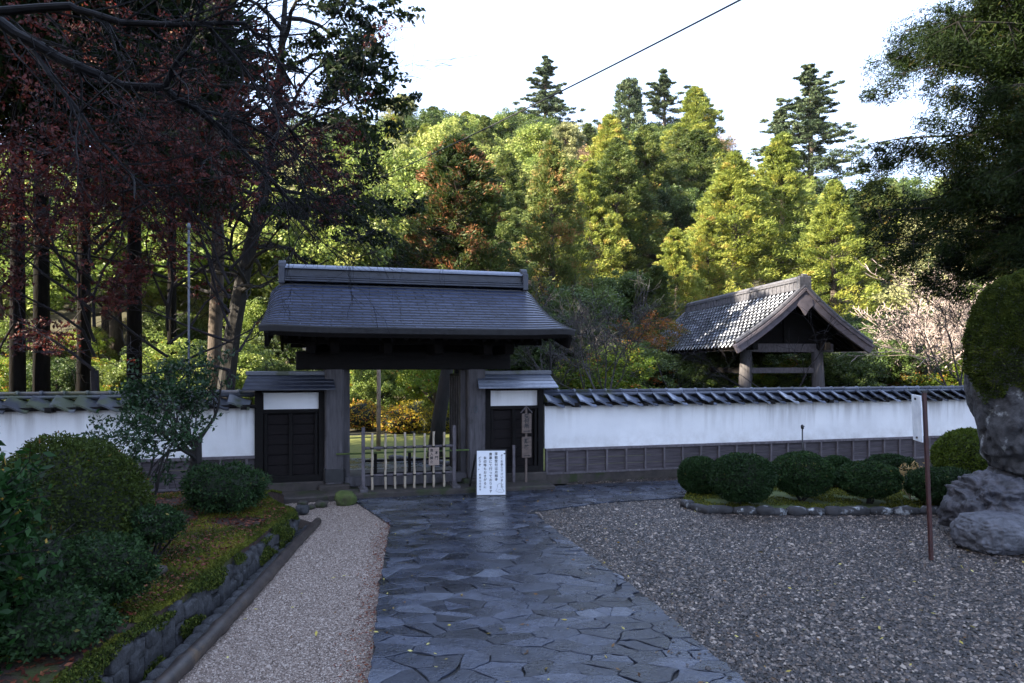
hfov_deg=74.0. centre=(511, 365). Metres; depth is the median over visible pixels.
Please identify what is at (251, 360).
understory bush
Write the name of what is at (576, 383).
understory bush
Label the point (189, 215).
maple tree
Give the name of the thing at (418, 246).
cedar tree
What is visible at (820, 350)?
bare cherry tree
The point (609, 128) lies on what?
cedar tree
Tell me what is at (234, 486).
bush
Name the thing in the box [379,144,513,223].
broadleaf tree
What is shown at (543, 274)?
cedar tree
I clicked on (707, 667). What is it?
spilled pebbles
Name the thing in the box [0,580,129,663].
bush
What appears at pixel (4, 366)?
understory bush
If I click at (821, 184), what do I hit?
broadleaf tree
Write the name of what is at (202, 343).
understory bush
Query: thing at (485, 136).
cedar tree
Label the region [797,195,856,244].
broadleaf tree
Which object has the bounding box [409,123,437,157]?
cedar tree
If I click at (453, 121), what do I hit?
broadleaf tree
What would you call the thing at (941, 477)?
clipped bush
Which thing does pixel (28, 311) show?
broadleaf tree
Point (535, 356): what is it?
evergreen tree
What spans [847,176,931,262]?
broadleaf tree
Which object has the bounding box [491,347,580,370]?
understory bush
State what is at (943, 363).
understory bush
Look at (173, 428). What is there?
twisted sapling
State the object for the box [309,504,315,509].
loose stone
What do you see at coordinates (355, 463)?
path
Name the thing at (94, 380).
maple tree
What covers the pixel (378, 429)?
slim trunk
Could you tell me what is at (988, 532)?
boulder
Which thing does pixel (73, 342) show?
understory bush
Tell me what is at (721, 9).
overhead wire
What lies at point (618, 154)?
cedar tree
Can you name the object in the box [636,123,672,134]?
broadleaf tree
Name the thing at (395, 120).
cedar tree
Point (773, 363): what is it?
understory bush
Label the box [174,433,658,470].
moss lawn
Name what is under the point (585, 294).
evergreen tree
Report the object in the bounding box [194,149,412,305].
broadleaf tree
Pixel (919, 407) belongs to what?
yard signpost
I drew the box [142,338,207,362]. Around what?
understory bush
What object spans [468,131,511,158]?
broadleaf tree
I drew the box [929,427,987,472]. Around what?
domed bush
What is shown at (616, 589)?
path bed
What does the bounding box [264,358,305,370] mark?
understory bush
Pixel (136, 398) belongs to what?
camellia tree
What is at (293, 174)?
broadleaf tree
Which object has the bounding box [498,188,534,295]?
cedar tree
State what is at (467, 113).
cedar tree
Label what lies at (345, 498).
moss stone
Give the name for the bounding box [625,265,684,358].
broadleaf tree
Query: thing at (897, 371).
understory bush
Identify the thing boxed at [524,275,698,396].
bare cherry tree
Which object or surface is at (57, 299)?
broadleaf tree
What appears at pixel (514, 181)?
cedar tree
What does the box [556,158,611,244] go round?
cedar tree
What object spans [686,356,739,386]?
understory bush
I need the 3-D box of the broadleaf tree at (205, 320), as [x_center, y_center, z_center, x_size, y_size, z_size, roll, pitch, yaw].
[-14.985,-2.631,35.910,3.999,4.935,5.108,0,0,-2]
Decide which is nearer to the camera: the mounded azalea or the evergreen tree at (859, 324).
the mounded azalea
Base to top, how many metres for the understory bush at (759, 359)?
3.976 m
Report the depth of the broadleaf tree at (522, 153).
62.09 m
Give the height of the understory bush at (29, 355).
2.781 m
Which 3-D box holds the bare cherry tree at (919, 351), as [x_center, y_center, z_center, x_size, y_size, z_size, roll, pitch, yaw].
[11.501,-0.648,18.385,3.757,6.653,3.953,0,0,40]
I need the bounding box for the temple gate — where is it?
[242,260,575,503]
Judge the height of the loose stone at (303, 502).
0.097 m
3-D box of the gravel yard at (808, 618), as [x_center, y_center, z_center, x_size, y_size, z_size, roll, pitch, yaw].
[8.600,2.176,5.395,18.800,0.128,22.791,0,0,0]
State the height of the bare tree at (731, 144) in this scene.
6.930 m
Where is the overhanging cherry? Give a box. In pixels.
[0,0,489,343]
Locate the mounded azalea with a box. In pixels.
[0,430,156,549]
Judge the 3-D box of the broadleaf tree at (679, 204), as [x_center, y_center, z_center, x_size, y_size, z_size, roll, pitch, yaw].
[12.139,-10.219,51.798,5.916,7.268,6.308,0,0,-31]
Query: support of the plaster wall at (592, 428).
on the ground at (156, 342)
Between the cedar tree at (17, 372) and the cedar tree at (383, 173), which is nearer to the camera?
the cedar tree at (17, 372)
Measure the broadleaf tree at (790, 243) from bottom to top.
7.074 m
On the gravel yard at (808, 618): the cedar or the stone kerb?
the stone kerb
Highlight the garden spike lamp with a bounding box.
[801,424,804,449]
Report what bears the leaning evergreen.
on the ground at (156, 342)
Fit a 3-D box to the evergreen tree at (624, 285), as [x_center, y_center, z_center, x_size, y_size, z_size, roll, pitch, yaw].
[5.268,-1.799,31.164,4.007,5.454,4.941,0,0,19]
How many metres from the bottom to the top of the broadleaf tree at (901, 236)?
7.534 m
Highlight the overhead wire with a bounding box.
[376,0,740,179]
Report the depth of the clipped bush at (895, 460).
11.69 m
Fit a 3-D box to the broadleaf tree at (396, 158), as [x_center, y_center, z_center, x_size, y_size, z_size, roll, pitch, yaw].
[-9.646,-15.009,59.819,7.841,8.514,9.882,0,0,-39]
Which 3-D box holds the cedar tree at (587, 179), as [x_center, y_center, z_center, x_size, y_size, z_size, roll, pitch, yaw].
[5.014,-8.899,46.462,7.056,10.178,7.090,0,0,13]
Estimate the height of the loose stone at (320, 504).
0.116 m
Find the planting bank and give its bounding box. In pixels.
[0,492,283,682]
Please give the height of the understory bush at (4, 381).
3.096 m
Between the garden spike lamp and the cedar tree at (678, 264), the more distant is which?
the cedar tree at (678, 264)
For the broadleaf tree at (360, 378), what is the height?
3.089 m
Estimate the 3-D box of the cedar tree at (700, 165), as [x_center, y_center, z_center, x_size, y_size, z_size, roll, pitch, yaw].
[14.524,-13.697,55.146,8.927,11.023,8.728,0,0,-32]
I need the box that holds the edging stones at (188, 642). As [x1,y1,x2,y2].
[140,525,306,682]
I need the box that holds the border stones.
[388,454,449,465]
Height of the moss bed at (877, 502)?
0.150 m
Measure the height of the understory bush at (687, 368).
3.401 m
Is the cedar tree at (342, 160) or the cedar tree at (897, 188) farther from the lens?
the cedar tree at (897, 188)
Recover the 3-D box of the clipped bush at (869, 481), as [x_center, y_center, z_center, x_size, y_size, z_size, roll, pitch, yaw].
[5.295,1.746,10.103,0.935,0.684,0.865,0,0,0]
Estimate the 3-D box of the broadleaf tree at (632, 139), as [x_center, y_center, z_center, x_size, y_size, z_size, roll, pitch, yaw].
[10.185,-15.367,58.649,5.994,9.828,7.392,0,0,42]
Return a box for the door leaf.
[449,373,458,471]
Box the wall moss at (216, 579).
[50,506,298,682]
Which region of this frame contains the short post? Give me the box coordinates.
[512,445,514,481]
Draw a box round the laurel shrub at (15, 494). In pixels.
[0,440,90,674]
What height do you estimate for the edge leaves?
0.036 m
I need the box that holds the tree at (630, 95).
[611,76,647,135]
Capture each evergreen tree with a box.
[142,305,207,350]
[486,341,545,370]
[510,309,612,402]
[537,283,634,352]
[591,268,671,336]
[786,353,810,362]
[823,312,905,353]
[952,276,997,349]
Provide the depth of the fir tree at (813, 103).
64.48 m
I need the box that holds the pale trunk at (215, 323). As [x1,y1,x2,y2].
[206,122,224,399]
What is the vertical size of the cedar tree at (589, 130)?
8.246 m
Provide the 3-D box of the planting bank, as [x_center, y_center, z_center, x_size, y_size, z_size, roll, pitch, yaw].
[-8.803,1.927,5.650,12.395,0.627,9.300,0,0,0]
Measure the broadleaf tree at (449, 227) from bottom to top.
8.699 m
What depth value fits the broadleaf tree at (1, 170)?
40.41 m
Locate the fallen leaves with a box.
[226,487,1023,682]
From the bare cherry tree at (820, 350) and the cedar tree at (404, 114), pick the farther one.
the cedar tree at (404, 114)
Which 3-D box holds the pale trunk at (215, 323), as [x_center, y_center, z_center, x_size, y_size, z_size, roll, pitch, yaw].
[-8.289,-2.350,19.000,0.477,9.100,0.425,0,0,0]
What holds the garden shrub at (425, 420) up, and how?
on the ground at (156, 342)
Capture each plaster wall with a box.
[0,389,255,493]
[544,385,976,483]
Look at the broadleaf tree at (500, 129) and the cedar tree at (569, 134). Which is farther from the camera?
the broadleaf tree at (500, 129)
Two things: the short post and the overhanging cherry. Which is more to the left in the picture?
the overhanging cherry
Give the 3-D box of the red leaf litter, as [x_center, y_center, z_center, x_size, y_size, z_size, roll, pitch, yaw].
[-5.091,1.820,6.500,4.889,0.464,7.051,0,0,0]
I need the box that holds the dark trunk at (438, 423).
[427,370,452,456]
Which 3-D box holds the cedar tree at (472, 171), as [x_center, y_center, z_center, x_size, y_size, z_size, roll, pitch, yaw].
[-3.047,-5.525,34.624,8.563,12.326,9.316,0,0,8]
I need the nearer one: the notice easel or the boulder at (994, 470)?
the boulder at (994, 470)
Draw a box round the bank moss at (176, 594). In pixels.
[0,489,293,682]
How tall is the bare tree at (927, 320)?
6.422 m
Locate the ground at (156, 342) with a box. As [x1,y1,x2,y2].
[4,212,926,530]
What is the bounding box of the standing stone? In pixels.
[960,268,1023,476]
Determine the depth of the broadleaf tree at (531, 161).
57.33 m
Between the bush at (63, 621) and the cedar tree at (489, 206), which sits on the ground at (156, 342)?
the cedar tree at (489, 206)
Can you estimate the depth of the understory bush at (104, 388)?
22.07 m
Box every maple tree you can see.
[0,0,150,348]
[0,0,364,459]
[0,0,401,387]
[0,27,350,399]
[395,370,453,412]
[594,310,690,388]
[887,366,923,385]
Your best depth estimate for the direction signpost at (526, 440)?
11.76 m
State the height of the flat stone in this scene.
0.079 m
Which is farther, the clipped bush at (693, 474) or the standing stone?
the clipped bush at (693, 474)
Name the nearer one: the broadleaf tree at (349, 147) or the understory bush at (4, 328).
the understory bush at (4, 328)
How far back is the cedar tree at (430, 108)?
87.99 m
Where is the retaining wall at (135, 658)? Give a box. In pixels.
[73,504,309,682]
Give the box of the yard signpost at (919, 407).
[911,391,933,559]
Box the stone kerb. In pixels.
[680,499,939,515]
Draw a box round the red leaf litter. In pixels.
[0,491,285,682]
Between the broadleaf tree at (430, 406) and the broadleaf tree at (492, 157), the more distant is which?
the broadleaf tree at (492, 157)
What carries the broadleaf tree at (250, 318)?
on the ground at (156, 342)
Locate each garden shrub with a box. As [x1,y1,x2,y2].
[350,398,386,429]
[370,402,418,432]
[390,398,432,414]
[412,408,448,432]
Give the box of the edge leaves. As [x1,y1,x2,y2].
[333,520,389,682]
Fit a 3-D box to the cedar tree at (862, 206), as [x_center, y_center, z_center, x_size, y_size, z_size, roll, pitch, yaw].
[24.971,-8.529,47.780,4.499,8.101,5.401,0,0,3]
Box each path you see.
[350,458,448,469]
[357,479,771,682]
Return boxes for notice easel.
[469,449,506,495]
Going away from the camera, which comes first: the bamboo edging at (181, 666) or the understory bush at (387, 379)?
the bamboo edging at (181, 666)
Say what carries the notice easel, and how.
on the flagstone path at (506, 599)
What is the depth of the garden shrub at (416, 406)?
23.11 m
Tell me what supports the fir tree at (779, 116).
on the ground at (156, 342)
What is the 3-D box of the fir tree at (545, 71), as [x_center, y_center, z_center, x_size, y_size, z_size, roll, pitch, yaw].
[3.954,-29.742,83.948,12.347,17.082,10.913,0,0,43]
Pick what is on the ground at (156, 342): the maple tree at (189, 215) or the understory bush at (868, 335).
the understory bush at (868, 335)
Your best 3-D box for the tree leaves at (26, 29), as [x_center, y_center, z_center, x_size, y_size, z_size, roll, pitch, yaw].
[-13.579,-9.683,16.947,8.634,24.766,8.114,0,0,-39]
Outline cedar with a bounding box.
[833,0,1023,305]
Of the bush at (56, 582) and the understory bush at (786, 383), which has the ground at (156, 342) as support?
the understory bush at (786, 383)
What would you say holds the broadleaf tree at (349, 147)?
on the ground at (156, 342)
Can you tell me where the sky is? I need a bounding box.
[0,0,1020,188]
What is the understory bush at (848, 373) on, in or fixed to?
on the ground at (156, 342)
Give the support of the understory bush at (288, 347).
on the ground at (156, 342)
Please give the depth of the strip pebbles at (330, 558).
5.77 m
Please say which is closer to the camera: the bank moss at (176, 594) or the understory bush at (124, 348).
the bank moss at (176, 594)
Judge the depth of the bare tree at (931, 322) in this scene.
25.63 m
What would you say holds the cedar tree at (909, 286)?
on the ground at (156, 342)
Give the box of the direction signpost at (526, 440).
[520,406,532,481]
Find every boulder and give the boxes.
[936,470,1023,526]
[950,510,1023,555]
[986,465,1023,479]
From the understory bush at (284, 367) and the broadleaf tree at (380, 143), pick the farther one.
the broadleaf tree at (380, 143)
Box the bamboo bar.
[336,449,468,454]
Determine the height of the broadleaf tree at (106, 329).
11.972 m
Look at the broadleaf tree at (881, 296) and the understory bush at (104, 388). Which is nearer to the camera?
the understory bush at (104, 388)
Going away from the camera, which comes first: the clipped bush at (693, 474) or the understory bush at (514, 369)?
the clipped bush at (693, 474)
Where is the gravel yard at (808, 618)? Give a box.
[537,466,1023,682]
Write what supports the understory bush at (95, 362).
on the ground at (156, 342)
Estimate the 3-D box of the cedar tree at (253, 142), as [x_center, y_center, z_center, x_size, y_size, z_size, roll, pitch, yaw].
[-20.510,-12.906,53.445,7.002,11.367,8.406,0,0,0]
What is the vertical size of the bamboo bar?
0.028 m
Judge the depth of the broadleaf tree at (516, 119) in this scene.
75.16 m
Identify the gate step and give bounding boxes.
[327,483,475,501]
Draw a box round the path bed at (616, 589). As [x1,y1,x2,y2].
[355,486,694,680]
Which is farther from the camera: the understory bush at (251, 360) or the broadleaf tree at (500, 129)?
the broadleaf tree at (500, 129)
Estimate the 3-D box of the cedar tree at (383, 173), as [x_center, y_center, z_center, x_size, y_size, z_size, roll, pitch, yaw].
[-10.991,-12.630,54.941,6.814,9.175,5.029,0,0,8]
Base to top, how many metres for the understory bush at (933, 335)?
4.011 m
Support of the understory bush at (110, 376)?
on the ground at (156, 342)
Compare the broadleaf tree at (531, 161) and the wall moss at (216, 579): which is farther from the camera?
the broadleaf tree at (531, 161)
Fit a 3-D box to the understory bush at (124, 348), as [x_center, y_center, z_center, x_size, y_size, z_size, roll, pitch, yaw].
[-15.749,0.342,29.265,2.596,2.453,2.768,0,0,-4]
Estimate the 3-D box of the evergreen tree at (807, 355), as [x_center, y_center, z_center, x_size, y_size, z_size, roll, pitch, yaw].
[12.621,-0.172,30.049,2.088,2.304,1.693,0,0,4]
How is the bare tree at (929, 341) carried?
on the ground at (156, 342)
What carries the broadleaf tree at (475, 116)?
on the ground at (156, 342)
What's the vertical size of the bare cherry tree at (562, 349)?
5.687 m
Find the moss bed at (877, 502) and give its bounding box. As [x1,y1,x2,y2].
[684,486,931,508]
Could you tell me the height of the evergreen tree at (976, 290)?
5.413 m
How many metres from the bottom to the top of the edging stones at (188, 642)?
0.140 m
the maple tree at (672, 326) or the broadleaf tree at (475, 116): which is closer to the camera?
the maple tree at (672, 326)
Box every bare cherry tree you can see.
[510,275,626,389]
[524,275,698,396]
[571,314,729,388]
[656,279,877,387]
[873,220,1003,385]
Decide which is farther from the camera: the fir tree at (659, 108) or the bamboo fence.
the fir tree at (659, 108)
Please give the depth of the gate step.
10.92 m
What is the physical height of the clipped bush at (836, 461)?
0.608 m
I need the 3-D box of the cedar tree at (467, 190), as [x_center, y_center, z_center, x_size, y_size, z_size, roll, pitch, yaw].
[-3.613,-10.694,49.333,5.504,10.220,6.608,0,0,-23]
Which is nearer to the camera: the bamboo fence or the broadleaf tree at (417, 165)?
the bamboo fence
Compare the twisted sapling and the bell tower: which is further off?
the bell tower
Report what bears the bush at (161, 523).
on the planting bank
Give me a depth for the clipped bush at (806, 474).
10.04 m
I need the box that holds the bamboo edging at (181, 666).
[152,518,321,682]
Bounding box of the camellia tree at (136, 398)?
[74,340,239,507]
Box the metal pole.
[187,223,190,389]
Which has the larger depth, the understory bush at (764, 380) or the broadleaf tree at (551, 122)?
the broadleaf tree at (551, 122)
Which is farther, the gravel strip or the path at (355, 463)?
the path at (355, 463)
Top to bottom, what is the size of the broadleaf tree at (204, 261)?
11.285 m
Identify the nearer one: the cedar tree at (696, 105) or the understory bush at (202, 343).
the understory bush at (202, 343)
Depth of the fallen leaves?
5.41 m
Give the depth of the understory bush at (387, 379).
24.41 m
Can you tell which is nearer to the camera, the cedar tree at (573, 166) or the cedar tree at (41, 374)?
the cedar tree at (41, 374)
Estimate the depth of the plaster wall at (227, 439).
10.40 m
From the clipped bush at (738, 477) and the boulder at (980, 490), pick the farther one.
the clipped bush at (738, 477)
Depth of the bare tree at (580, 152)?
66.48 m
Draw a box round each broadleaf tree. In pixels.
[0,150,55,229]
[0,152,161,333]
[0,170,105,322]
[0,176,230,363]
[92,325,114,357]
[146,179,316,343]
[179,277,255,331]
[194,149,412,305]
[222,296,266,344]
[242,132,354,268]
[274,137,393,187]
[275,111,362,175]
[350,370,417,411]
[352,173,406,243]
[361,127,397,156]
[368,116,405,137]
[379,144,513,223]
[382,134,419,227]
[382,196,465,266]
[399,107,468,147]
[405,121,479,182]
[420,376,448,410]
[437,116,472,141]
[460,113,535,127]
[461,111,515,145]
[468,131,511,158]
[470,106,550,150]
[479,144,534,211]
[491,122,554,168]
[496,107,523,115]
[500,116,559,148]
[511,154,539,207]
[596,124,659,188]
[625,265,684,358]
[631,182,704,252]
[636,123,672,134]
[655,128,717,159]
[737,199,811,248]
[786,173,816,206]
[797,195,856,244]
[814,176,828,196]
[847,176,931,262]
[867,213,996,315]
[881,208,946,260]
[921,175,965,197]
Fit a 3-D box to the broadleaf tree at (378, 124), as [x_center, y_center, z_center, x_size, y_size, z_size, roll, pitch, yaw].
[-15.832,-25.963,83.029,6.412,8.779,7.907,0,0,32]
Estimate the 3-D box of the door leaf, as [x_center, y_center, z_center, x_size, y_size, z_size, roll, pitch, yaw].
[-1.037,1.040,12.589,0.085,1.780,1.060,0,0,-15]
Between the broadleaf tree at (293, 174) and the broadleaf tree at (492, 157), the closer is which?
the broadleaf tree at (293, 174)
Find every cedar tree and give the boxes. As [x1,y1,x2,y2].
[0,0,148,399]
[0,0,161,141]
[0,0,173,399]
[0,7,220,390]
[1,0,275,390]
[90,79,261,356]
[122,275,207,333]
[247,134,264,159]
[333,154,369,230]
[373,152,393,188]
[379,94,417,137]
[381,114,411,150]
[386,196,466,268]
[387,132,532,292]
[395,135,409,153]
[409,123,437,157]
[423,106,441,114]
[437,184,556,291]
[447,156,476,249]
[459,111,474,125]
[472,115,504,164]
[490,150,531,250]
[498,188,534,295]
[505,135,603,313]
[520,177,593,282]
[525,121,586,222]
[543,158,637,291]
[556,137,671,278]
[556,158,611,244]
[567,113,671,269]
[578,122,596,156]
[599,124,697,262]
[651,227,713,330]
[659,86,753,171]
[663,127,714,171]
[663,129,739,241]
[670,151,831,296]
[671,209,753,320]
[725,131,849,292]
[783,179,894,322]
[836,188,905,286]
[872,185,909,257]
[884,212,933,305]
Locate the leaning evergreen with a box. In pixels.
[27,0,428,398]
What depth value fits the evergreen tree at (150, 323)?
30.41 m
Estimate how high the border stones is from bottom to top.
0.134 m
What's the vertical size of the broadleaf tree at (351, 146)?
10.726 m
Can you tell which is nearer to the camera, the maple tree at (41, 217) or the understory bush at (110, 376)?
the maple tree at (41, 217)
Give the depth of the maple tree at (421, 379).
20.42 m
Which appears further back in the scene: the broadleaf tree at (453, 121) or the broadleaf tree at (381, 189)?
the broadleaf tree at (453, 121)
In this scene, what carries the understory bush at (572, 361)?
on the ground at (156, 342)
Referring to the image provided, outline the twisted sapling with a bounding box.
[75,394,228,497]
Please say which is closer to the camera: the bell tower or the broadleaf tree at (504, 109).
the bell tower
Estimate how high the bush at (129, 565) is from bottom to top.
0.629 m
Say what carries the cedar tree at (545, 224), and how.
on the ground at (156, 342)
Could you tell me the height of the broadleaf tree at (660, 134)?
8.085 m
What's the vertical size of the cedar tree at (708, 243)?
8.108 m
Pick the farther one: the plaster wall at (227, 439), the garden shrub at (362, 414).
the garden shrub at (362, 414)
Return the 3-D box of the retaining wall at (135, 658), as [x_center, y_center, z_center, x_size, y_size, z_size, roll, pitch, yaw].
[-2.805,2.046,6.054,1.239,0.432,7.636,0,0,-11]
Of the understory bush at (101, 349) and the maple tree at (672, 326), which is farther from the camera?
the understory bush at (101, 349)
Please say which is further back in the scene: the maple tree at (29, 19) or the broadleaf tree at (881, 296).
the broadleaf tree at (881, 296)
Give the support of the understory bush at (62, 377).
on the ground at (156, 342)
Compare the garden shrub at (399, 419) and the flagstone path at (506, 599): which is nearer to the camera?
the flagstone path at (506, 599)
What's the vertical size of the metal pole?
4.486 m
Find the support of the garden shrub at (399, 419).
on the ground at (156, 342)
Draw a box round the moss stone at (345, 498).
[334,490,356,505]
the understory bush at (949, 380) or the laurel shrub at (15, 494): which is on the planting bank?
the laurel shrub at (15, 494)
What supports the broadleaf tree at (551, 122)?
on the ground at (156, 342)
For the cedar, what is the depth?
14.40 m
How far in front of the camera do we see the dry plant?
10.41 m
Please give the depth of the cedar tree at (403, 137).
70.13 m
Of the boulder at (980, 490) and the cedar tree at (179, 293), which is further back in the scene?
the cedar tree at (179, 293)
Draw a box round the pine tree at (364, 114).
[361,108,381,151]
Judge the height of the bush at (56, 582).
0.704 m
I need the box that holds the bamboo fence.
[358,425,460,492]
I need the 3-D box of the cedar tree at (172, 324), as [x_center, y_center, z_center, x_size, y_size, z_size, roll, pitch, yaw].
[-11.765,-7.677,24.084,6.012,20.554,6.124,0,0,4]
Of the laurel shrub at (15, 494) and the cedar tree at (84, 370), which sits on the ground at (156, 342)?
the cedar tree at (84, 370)
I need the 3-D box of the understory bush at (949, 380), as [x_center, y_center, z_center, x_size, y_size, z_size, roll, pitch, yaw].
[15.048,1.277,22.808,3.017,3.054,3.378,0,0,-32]
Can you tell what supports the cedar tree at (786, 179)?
on the ground at (156, 342)
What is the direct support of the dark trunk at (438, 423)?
on the moss lawn at (355, 444)
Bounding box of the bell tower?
[650,274,874,399]
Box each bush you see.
[0,316,32,358]
[0,354,32,385]
[0,359,31,400]
[0,525,104,606]
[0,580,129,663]
[2,338,65,363]
[5,356,105,400]
[50,327,119,367]
[51,334,102,371]
[54,528,164,603]
[91,357,124,368]
[96,359,147,390]
[100,367,155,399]
[114,331,274,403]
[115,346,160,363]
[121,503,190,558]
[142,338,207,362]
[176,339,279,398]
[176,459,273,515]
[245,332,285,362]
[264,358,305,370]
[272,342,320,370]
[280,345,323,370]
[350,370,406,406]
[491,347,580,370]
[552,340,658,396]
[553,351,624,395]
[578,339,679,395]
[654,352,737,394]
[677,455,714,493]
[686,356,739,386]
[703,351,803,387]
[709,451,777,504]
[722,353,789,387]
[731,356,825,399]
[769,373,837,387]
[772,450,836,500]
[792,351,892,386]
[823,329,890,359]
[825,455,851,486]
[834,460,905,503]
[835,338,949,386]
[864,453,918,476]
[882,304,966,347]
[898,359,963,385]
[903,466,971,504]
[913,346,962,382]
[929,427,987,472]
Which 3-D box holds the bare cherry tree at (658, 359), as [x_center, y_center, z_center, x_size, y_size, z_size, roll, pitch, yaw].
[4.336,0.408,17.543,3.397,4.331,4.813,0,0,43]
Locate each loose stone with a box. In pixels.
[297,500,307,504]
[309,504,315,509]
[314,500,328,507]
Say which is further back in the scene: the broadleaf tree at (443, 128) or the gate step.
the broadleaf tree at (443, 128)
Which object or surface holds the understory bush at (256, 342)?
on the ground at (156, 342)
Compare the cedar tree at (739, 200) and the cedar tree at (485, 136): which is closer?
the cedar tree at (739, 200)
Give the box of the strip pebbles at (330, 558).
[178,501,389,682]
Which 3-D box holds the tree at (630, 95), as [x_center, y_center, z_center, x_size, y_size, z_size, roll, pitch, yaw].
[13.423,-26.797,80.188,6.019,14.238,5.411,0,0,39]
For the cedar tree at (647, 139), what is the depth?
52.09 m
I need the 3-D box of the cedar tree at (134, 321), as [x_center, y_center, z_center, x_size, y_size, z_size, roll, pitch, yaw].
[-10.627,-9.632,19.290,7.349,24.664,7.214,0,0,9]
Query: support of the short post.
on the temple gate
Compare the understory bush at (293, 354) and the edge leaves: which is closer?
the edge leaves
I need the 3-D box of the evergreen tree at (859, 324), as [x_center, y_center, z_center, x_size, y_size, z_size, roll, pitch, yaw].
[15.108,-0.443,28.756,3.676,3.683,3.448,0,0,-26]
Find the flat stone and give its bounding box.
[156,565,167,574]
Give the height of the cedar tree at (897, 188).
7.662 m
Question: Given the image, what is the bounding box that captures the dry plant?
[899,461,924,498]
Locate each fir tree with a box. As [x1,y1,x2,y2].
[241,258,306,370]
[512,55,598,127]
[641,68,690,129]
[733,63,892,202]
[745,97,820,178]
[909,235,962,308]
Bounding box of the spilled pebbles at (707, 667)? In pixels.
[517,510,734,681]
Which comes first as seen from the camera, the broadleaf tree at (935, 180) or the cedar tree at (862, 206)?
the cedar tree at (862, 206)
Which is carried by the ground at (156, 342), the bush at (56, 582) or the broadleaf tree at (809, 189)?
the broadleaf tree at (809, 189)
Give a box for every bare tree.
[576,143,590,162]
[718,133,738,154]
[808,258,982,377]
[851,282,986,366]
[864,295,970,384]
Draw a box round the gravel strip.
[179,502,387,682]
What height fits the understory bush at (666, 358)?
3.780 m
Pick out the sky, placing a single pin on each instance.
(746, 55)
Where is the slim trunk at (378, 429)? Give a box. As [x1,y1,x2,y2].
[376,370,380,450]
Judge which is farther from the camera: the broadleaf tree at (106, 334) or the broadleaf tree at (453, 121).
the broadleaf tree at (453, 121)

